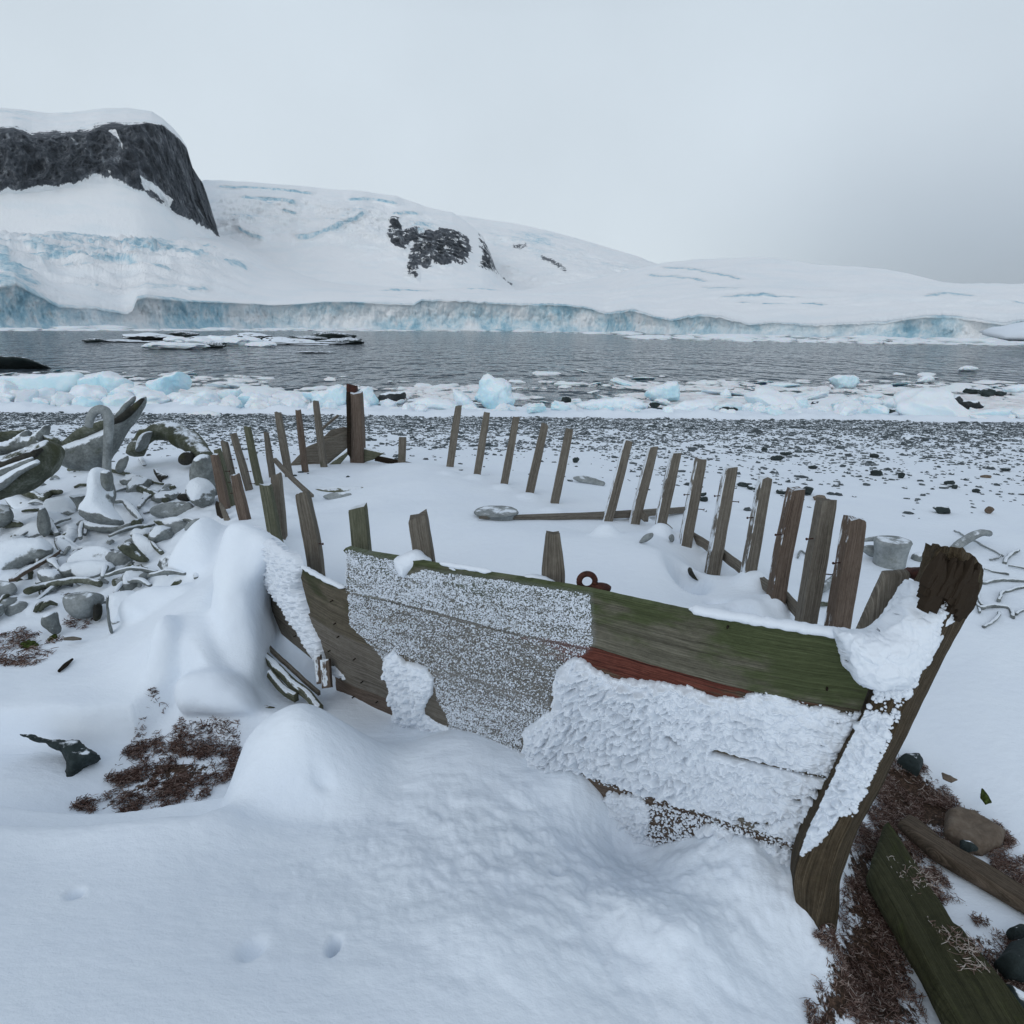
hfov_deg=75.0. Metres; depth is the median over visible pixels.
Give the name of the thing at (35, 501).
bone fragment
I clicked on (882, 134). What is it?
sky
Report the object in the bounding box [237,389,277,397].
ice block
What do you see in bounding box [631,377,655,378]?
ice floe
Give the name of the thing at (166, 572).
bone fragment
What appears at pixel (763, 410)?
ice block
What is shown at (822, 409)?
ice block
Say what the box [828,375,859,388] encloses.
ice block
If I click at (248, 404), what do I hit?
ice block
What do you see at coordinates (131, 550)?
rock
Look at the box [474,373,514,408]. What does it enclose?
ice block
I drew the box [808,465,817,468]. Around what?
stone
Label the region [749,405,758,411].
ice block
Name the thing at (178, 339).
ice block
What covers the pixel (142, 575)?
bone fragment
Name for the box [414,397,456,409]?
ice block
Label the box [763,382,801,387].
ice floe
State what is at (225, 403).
ice block
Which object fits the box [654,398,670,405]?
ice block
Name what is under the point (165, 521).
whale bone
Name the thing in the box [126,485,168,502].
whale rib
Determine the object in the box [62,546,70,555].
bone fragment
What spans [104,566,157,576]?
bone fragment
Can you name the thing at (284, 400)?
ice block
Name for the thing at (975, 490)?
stone
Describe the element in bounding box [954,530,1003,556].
whale rib
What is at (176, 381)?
ice block
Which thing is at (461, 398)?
ice block
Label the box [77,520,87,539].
whale rib
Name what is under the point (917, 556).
whale bone
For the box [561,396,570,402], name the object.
rock
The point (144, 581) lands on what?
bone fragment
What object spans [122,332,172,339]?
ice floe
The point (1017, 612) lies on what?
whale rib
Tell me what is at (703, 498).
stone
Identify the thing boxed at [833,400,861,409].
ice block
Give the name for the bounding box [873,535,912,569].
whale vertebra
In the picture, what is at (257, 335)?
rock
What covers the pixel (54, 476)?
bone fragment
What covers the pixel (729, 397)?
ice floe
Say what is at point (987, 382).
ice floe
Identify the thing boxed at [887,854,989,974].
fallen stalks
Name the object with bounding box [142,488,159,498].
bone fragment
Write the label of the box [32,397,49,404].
ice block
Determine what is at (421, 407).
ice block
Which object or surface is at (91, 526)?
whale rib
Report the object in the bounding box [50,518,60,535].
whale rib
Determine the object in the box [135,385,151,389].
ice block
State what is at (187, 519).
bone fragment
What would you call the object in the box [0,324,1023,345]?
drift ice
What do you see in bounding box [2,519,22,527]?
whale rib
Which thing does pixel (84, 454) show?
whale jaw
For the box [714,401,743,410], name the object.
ice block
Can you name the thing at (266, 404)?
ice block
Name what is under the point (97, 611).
whale bone
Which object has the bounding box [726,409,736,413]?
ice block
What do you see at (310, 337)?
rock
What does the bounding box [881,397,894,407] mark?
ice block
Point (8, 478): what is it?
whale rib
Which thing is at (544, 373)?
ice floe
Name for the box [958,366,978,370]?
ice block
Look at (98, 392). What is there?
ice block
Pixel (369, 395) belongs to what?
ice block
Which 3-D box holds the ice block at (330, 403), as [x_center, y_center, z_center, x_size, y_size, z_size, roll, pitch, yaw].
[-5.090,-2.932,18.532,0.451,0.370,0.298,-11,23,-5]
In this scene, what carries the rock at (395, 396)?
on the snow ground
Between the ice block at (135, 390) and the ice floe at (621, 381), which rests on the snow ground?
the ice block at (135, 390)
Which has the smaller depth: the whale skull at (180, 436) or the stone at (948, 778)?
the stone at (948, 778)
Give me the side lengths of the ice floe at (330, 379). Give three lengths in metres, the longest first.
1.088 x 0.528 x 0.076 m
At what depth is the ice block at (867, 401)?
21.93 m
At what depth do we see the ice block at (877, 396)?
26.53 m
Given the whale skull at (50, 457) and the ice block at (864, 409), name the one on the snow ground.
the whale skull at (50, 457)
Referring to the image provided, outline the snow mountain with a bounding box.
[0,108,219,239]
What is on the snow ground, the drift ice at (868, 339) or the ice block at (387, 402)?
the ice block at (387, 402)
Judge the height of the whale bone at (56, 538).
0.135 m
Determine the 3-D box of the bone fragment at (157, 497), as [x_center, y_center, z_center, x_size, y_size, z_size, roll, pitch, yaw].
[-3.095,-0.113,6.002,0.247,0.156,0.200,-14,21,-43]
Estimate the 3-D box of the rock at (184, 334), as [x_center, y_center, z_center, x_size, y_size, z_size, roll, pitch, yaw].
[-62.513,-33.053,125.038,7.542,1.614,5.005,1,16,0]
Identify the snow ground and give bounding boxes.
[0,401,1023,1023]
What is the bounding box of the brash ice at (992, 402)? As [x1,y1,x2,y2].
[10,372,1023,409]
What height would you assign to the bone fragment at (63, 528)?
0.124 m
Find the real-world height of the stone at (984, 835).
0.116 m
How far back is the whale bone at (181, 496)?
5.63 m
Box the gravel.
[0,411,1023,518]
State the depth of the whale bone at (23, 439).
5.47 m
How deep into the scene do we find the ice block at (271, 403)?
19.95 m
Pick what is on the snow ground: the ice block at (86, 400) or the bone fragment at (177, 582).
the ice block at (86, 400)
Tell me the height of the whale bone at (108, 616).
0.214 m
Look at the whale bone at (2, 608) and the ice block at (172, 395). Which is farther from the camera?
the ice block at (172, 395)
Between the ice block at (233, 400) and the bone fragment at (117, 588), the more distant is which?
the ice block at (233, 400)
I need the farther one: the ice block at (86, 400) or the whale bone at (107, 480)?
the ice block at (86, 400)
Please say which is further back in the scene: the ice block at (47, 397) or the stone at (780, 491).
the ice block at (47, 397)
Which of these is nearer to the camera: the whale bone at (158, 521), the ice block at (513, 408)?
the whale bone at (158, 521)
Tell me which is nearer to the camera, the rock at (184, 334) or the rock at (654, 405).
the rock at (654, 405)
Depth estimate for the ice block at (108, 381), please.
24.18 m
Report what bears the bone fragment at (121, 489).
on the bone fragment at (134, 482)
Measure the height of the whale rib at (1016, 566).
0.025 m
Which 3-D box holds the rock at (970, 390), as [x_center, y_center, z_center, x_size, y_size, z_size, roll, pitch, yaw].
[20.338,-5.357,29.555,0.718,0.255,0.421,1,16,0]
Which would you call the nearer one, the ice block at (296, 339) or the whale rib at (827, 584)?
the whale rib at (827, 584)
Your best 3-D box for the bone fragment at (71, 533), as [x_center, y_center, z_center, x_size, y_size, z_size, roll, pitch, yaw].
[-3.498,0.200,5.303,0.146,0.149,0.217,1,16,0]
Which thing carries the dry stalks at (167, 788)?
on the snow drift
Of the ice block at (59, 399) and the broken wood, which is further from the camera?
the ice block at (59, 399)
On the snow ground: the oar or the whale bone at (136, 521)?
the oar
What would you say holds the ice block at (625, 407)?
on the snow ground
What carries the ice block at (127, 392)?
on the sea water
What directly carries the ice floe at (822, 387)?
on the sea water
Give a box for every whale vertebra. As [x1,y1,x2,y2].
[62,591,103,618]
[66,546,110,562]
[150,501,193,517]
[474,506,518,520]
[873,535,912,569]
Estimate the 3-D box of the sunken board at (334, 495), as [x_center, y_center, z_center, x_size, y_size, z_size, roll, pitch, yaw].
[-1.454,-0.135,5.552,0.236,0.058,0.073,-2,16,-10]
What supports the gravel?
on the snow ground
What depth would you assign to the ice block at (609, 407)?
18.05 m
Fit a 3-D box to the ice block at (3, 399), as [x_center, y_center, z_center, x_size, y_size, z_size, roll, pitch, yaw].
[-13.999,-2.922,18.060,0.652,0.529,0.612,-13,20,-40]
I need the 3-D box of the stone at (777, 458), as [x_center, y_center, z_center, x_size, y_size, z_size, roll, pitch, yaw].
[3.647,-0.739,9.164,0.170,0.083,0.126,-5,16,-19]
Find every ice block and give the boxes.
[0,372,84,391]
[0,379,19,391]
[0,392,15,401]
[0,396,9,402]
[9,389,38,401]
[28,387,60,396]
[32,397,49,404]
[40,395,51,401]
[51,392,74,406]
[68,384,107,399]
[71,395,102,406]
[77,371,133,392]
[103,392,136,406]
[108,383,133,394]
[115,389,134,395]
[126,387,148,394]
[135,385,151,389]
[135,390,170,403]
[142,342,210,349]
[146,371,191,394]
[146,401,158,404]
[163,336,189,342]
[166,392,185,401]
[173,390,220,402]
[179,395,209,405]
[185,337,214,343]
[187,410,220,415]
[206,335,225,339]
[217,389,242,398]
[218,402,230,405]
[220,336,249,345]
[220,394,242,408]
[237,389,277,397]
[238,392,254,406]
[243,336,261,341]
[244,400,261,407]
[245,342,276,346]
[248,393,268,402]
[249,401,270,407]
[250,402,266,408]
[268,397,280,401]
[268,401,285,405]
[271,391,302,400]
[280,395,302,405]
[287,395,304,407]
[293,338,314,341]
[302,384,345,407]
[307,402,320,409]
[322,399,336,408]
[359,386,378,405]
[363,397,370,407]
[379,398,406,404]
[380,399,396,406]
[401,402,413,410]
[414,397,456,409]
[414,404,427,410]
[452,389,478,407]
[463,404,477,408]
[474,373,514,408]
[495,403,509,410]
[507,404,518,410]
[527,403,545,412]
[551,400,572,410]
[570,405,578,410]
[571,398,581,404]
[576,396,647,409]
[586,405,598,409]
[602,405,613,410]
[622,404,634,409]
[644,381,679,401]
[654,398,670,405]
[663,406,673,412]
[673,398,718,410]
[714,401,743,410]
[720,388,730,395]
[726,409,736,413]
[742,403,753,410]
[744,387,800,409]
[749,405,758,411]
[755,405,764,411]
[760,406,767,412]
[765,405,785,415]
[779,403,793,410]
[794,396,810,407]
[811,404,833,410]
[815,407,828,411]
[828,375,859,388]
[831,397,858,407]
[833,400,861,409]
[833,403,857,415]
[855,404,870,413]
[857,396,882,404]
[863,394,881,398]
[868,403,888,414]
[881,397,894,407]
[893,387,971,417]
[916,375,934,382]
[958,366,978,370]
[969,414,988,418]
[971,408,1017,415]
[1002,384,1023,392]
[1008,414,1015,418]
[1010,408,1023,417]
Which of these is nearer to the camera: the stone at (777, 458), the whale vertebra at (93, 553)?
the whale vertebra at (93, 553)
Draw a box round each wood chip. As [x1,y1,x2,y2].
[58,658,73,671]
[63,636,81,640]
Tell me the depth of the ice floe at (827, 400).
24.07 m
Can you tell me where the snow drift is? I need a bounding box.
[0,511,437,764]
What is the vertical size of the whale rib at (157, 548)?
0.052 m
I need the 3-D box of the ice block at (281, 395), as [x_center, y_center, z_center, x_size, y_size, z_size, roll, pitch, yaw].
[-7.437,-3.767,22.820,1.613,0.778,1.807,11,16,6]
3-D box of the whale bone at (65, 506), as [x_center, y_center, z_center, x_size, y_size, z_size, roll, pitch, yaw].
[-3.987,-0.036,5.912,0.331,0.182,0.182,1,16,0]
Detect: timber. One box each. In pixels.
[866,822,1023,1023]
[898,815,1023,913]
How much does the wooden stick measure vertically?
0.027 m
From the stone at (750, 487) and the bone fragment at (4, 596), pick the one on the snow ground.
the stone at (750, 487)
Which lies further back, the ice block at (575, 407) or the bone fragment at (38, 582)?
the ice block at (575, 407)
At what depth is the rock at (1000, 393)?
28.42 m
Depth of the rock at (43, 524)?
5.20 m
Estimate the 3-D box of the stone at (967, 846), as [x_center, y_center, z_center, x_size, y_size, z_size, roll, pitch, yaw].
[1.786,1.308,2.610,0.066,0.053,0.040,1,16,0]
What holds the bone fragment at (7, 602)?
on the snow ground
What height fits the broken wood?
0.076 m
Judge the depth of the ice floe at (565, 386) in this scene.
31.09 m
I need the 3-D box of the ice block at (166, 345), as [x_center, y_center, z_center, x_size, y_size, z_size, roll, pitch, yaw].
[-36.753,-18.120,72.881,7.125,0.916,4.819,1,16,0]
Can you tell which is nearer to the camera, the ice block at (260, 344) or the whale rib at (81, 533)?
the whale rib at (81, 533)
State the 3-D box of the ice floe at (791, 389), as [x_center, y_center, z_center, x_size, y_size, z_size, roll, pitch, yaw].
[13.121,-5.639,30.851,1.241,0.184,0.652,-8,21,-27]
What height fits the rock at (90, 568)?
0.141 m
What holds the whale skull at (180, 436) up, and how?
on the snow ground
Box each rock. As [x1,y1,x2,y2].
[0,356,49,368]
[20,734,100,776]
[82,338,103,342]
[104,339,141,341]
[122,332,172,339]
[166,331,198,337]
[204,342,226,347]
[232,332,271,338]
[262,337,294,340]
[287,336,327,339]
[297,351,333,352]
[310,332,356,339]
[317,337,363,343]
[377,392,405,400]
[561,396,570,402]
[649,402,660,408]
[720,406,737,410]
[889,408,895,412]
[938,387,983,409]
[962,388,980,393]
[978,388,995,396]
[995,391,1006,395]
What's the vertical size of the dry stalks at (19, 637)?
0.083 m
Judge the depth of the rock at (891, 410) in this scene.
20.88 m
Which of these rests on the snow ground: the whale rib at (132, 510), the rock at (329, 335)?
the whale rib at (132, 510)
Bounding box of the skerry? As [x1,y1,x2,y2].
[129,340,343,344]
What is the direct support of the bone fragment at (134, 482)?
on the snow ground
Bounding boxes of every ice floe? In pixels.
[206,383,229,388]
[226,383,250,388]
[238,386,284,392]
[324,377,335,380]
[414,383,431,386]
[424,387,435,393]
[424,396,443,399]
[508,380,525,382]
[532,371,560,374]
[558,385,571,387]
[610,377,640,385]
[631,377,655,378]
[689,392,709,394]
[699,395,732,398]
[701,389,743,395]
[754,381,773,383]
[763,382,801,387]
[785,388,807,390]
[792,390,828,399]
[809,396,849,404]
[817,385,830,390]
[859,392,886,395]
[888,382,909,385]
[917,372,935,375]
[941,384,971,391]
[975,381,1000,383]
[1005,395,1020,398]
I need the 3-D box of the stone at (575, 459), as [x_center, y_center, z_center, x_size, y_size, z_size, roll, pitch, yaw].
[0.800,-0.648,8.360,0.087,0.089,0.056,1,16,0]
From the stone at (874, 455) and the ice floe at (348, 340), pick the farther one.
the ice floe at (348, 340)
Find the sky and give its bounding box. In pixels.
[0,0,1023,283]
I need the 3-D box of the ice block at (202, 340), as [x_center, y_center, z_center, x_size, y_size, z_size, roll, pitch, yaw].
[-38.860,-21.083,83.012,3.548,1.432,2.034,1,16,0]
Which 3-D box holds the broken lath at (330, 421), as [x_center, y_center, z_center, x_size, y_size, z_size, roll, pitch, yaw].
[-2.018,-0.999,7.408,0.024,0.143,0.251,11,18,32]
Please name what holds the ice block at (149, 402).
on the snow ground
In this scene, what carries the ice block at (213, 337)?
on the skerry
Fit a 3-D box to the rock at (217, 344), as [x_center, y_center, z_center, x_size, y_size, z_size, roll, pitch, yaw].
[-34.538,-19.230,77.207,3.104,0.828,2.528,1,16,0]
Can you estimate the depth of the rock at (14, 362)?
38.99 m
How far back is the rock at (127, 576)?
4.21 m
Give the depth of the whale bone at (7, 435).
5.89 m
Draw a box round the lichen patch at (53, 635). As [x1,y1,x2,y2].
[48,634,57,640]
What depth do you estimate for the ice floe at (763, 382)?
34.65 m
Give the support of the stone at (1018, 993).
on the snow ground
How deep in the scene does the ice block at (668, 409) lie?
17.83 m
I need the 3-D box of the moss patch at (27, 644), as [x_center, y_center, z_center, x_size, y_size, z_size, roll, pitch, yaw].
[-2.656,0.741,3.687,0.115,0.055,0.061,7,17,21]
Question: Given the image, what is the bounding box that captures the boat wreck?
[210,384,983,932]
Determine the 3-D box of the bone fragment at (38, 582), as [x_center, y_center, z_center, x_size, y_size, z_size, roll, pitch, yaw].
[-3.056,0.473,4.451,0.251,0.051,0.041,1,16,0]
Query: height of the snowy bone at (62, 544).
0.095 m
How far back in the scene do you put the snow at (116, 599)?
3.90 m
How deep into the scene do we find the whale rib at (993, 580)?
4.61 m
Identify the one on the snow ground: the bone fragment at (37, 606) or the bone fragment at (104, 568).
the bone fragment at (37, 606)
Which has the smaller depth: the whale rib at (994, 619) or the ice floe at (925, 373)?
the whale rib at (994, 619)
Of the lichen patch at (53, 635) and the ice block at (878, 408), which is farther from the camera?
the ice block at (878, 408)
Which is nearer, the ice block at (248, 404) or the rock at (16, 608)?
the rock at (16, 608)
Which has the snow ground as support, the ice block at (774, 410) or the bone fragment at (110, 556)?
the ice block at (774, 410)
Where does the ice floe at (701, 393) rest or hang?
on the sea water
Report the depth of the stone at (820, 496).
6.69 m
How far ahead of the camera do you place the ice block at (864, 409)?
19.02 m
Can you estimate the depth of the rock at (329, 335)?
125.42 m
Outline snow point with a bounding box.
[979,322,1023,340]
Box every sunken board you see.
[316,486,362,491]
[323,492,351,499]
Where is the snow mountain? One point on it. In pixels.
(114, 172)
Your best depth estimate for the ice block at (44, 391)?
21.56 m
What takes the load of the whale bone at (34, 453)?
on the whale skull at (50, 457)
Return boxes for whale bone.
[0,424,50,455]
[0,429,31,441]
[0,448,43,467]
[0,504,13,527]
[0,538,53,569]
[0,581,17,596]
[0,604,4,615]
[5,495,34,508]
[13,521,40,537]
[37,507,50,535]
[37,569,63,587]
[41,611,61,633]
[43,435,61,444]
[43,497,75,515]
[54,535,78,551]
[69,494,85,509]
[78,467,123,525]
[93,603,102,620]
[100,470,113,490]
[106,595,112,633]
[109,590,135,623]
[114,395,135,417]
[115,455,128,472]
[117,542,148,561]
[131,519,141,525]
[132,533,157,554]
[135,431,152,451]
[153,469,167,481]
[154,519,163,524]
[162,516,183,524]
[164,492,175,499]
[177,492,189,501]
[178,451,194,464]
[184,518,198,530]
[189,454,214,485]
[573,476,604,485]
[639,533,653,542]
[669,534,673,541]
[863,545,873,556]
[911,552,922,561]
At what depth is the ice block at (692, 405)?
18.74 m
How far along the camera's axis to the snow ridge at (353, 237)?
878.03 m
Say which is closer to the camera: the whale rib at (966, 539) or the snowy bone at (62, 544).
the snowy bone at (62, 544)
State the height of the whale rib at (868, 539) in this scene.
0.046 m
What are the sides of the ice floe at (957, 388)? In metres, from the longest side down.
2.245 x 1.022 x 0.150 m
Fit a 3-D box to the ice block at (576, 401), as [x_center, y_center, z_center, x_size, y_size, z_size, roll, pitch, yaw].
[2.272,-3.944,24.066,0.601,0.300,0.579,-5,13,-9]
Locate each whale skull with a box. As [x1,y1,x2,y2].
[0,440,64,499]
[126,421,212,456]
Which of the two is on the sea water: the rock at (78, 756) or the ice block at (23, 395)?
the ice block at (23, 395)
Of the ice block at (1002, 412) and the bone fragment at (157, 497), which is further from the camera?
the ice block at (1002, 412)
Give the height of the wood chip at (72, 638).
0.022 m
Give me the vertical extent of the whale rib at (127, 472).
0.113 m
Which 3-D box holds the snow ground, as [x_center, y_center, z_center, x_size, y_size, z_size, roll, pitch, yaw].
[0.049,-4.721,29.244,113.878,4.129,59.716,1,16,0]
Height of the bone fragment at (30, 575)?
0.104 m
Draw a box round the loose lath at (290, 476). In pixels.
[272,458,313,496]
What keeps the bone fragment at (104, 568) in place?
on the bone fragment at (105, 581)
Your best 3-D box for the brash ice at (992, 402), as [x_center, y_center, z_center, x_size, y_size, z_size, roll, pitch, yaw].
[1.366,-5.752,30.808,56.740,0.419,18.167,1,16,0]
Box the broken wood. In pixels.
[688,567,697,579]
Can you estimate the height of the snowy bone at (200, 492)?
0.260 m
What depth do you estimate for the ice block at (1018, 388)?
30.20 m
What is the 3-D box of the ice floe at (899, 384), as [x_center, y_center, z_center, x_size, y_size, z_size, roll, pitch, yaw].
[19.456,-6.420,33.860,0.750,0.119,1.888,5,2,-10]
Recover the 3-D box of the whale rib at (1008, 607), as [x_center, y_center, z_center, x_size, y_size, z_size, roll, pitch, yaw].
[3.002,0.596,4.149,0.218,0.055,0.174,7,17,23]
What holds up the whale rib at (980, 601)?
on the snow ground
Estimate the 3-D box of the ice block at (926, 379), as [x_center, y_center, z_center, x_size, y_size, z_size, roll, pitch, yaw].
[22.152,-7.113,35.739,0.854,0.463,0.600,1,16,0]
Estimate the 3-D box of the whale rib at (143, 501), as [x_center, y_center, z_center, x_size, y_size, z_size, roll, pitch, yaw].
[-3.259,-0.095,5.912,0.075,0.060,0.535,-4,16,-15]
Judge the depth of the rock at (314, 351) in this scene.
66.22 m
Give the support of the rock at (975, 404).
on the snow ground
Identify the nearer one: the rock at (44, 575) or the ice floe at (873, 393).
the rock at (44, 575)
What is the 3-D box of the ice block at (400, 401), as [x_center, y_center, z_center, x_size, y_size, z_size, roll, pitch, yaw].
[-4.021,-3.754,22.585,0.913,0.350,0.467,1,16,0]
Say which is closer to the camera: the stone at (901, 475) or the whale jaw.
the whale jaw
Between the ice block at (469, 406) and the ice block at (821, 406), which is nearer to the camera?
the ice block at (469, 406)
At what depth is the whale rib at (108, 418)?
5.25 m
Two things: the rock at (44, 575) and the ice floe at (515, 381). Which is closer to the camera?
the rock at (44, 575)
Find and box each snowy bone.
[57,539,75,551]
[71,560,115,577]
[185,477,215,507]
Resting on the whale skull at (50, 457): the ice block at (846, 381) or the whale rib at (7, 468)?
the whale rib at (7, 468)
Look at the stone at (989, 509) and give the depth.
6.28 m
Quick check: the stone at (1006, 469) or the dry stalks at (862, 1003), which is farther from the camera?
the stone at (1006, 469)
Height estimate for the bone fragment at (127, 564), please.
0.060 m
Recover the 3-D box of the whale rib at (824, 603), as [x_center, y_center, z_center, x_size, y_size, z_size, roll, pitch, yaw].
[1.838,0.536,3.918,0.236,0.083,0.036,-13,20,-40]
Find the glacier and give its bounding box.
[0,230,1023,338]
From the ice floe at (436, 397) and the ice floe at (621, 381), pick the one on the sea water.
the ice floe at (436, 397)
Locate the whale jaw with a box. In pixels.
[62,396,146,470]
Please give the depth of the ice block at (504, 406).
17.74 m
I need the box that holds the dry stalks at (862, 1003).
[799,754,1023,1023]
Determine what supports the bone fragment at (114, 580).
on the snow drift
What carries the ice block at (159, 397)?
on the snow ground
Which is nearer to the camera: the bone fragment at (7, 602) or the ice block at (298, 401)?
the bone fragment at (7, 602)
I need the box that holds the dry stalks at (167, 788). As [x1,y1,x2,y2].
[69,687,241,813]
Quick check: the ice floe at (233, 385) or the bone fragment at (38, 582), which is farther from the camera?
the ice floe at (233, 385)
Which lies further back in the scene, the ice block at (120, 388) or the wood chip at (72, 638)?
the ice block at (120, 388)
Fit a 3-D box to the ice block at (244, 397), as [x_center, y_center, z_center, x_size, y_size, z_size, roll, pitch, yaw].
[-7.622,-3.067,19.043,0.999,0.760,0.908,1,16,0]
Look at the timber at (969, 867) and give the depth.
2.49 m
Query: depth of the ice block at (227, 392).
23.61 m
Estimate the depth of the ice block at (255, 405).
17.23 m
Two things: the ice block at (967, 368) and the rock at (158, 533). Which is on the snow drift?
the rock at (158, 533)
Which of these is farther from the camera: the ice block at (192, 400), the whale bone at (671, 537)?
the ice block at (192, 400)
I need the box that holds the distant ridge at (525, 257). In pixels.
[459,215,655,289]
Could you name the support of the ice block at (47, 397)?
on the snow ground
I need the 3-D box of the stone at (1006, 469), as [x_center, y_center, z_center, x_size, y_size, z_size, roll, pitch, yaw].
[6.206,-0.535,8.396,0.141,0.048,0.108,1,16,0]
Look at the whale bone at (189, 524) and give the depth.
4.88 m
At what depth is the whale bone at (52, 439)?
5.52 m
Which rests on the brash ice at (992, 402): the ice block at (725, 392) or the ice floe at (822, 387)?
the ice block at (725, 392)
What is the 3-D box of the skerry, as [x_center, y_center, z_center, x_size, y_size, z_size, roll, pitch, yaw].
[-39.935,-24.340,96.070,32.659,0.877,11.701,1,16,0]
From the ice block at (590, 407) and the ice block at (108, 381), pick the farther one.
the ice block at (108, 381)
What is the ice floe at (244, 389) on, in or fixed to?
on the sea water
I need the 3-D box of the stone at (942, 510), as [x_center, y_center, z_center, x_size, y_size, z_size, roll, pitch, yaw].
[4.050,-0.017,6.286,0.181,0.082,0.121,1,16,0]
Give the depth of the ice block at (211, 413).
16.25 m
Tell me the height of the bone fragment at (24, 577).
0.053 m
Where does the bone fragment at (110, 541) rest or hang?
on the snow ground
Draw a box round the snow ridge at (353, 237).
[202,180,513,288]
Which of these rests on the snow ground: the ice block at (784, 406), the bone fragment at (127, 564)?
the ice block at (784, 406)
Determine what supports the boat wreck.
on the snow ground
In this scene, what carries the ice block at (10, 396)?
on the ice block at (23, 395)
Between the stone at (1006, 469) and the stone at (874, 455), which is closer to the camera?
the stone at (1006, 469)
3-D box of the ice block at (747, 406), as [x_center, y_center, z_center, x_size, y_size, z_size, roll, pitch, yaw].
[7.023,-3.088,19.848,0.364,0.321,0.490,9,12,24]
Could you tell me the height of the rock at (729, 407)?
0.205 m
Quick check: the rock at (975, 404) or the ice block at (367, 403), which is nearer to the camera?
the ice block at (367, 403)
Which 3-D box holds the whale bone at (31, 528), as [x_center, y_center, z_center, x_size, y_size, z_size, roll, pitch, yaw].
[-3.891,0.154,5.408,0.273,0.162,0.141,-3,16,-12]
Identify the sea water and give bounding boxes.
[0,329,1023,408]
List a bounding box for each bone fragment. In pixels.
[0,594,10,602]
[0,597,16,608]
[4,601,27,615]
[9,535,24,538]
[15,570,33,581]
[20,574,27,579]
[21,507,38,511]
[27,499,43,503]
[33,601,43,612]
[35,581,73,586]
[36,586,59,598]
[38,600,57,611]
[46,558,59,568]
[49,475,59,479]
[53,518,70,524]
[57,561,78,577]
[60,524,77,531]
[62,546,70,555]
[65,528,77,541]
[73,545,84,550]
[74,483,86,487]
[98,578,108,583]
[100,564,108,578]
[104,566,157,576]
[105,550,120,562]
[106,539,114,544]
[108,523,154,536]
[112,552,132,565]
[112,577,119,585]
[113,581,121,592]
[116,486,126,491]
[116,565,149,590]
[120,474,139,484]
[121,561,134,573]
[126,476,152,492]
[127,577,151,586]
[130,527,153,536]
[137,572,148,587]
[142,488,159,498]
[147,569,185,577]
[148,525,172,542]
[151,490,178,502]
[157,554,170,575]
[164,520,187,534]
[171,580,181,585]
[182,517,192,521]
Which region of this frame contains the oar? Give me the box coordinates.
[479,507,684,519]
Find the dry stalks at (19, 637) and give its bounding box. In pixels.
[0,615,93,666]
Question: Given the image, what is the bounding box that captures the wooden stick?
[9,550,60,581]
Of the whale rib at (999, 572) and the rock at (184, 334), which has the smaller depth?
the whale rib at (999, 572)
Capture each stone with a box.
[573,457,578,462]
[700,496,707,501]
[737,481,751,486]
[747,485,755,489]
[770,455,783,460]
[776,489,785,493]
[780,451,792,454]
[802,486,813,494]
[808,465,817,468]
[813,495,826,500]
[869,454,878,457]
[870,470,882,475]
[897,753,922,776]
[898,472,904,477]
[933,506,950,513]
[941,772,956,782]
[943,806,1005,855]
[944,480,954,484]
[960,840,977,852]
[972,488,980,492]
[980,788,991,804]
[984,506,994,513]
[993,938,1023,982]
[1000,467,1010,470]
[1006,924,1023,939]
[1006,984,1023,1007]
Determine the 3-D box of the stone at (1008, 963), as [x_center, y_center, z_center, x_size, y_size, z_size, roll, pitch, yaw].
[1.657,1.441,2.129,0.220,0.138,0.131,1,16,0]
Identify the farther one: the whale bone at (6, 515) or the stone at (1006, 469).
the stone at (1006, 469)
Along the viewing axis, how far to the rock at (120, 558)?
4.64 m
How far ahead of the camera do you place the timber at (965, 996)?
2.11 m
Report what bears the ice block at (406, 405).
on the sea water
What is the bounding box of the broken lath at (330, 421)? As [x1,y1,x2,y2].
[323,415,338,429]
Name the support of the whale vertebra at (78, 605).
on the snow drift
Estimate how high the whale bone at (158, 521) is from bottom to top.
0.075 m
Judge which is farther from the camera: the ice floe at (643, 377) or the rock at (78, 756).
the ice floe at (643, 377)
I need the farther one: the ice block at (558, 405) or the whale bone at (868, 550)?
the ice block at (558, 405)
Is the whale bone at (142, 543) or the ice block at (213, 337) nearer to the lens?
the whale bone at (142, 543)
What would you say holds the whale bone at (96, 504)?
on the snow ground
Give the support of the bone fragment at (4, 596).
on the bone fragment at (7, 602)
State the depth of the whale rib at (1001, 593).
4.43 m
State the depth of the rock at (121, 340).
95.13 m
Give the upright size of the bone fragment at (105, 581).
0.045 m
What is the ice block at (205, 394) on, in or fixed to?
on the snow ground
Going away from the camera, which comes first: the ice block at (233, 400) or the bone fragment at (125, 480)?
the bone fragment at (125, 480)
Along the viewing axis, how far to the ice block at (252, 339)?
91.05 m
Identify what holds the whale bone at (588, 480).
on the snow ground
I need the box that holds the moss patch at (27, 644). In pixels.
[20,640,38,647]
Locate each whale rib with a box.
[0,457,33,475]
[0,459,39,490]
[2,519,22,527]
[21,490,46,500]
[23,576,102,594]
[38,489,62,499]
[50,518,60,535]
[61,419,102,445]
[67,468,163,484]
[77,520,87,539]
[84,520,132,532]
[85,405,113,471]
[114,398,144,424]
[114,498,143,521]
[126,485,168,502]
[137,494,151,508]
[138,456,146,465]
[150,541,163,554]
[820,601,827,605]
[823,576,831,592]
[865,536,875,541]
[950,529,992,547]
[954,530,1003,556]
[977,594,983,604]
[977,603,1014,618]
[982,611,1000,627]
[983,577,1023,584]
[984,568,1008,575]
[996,584,1023,601]
[1002,548,1019,563]
[1008,565,1023,568]
[1015,609,1023,614]

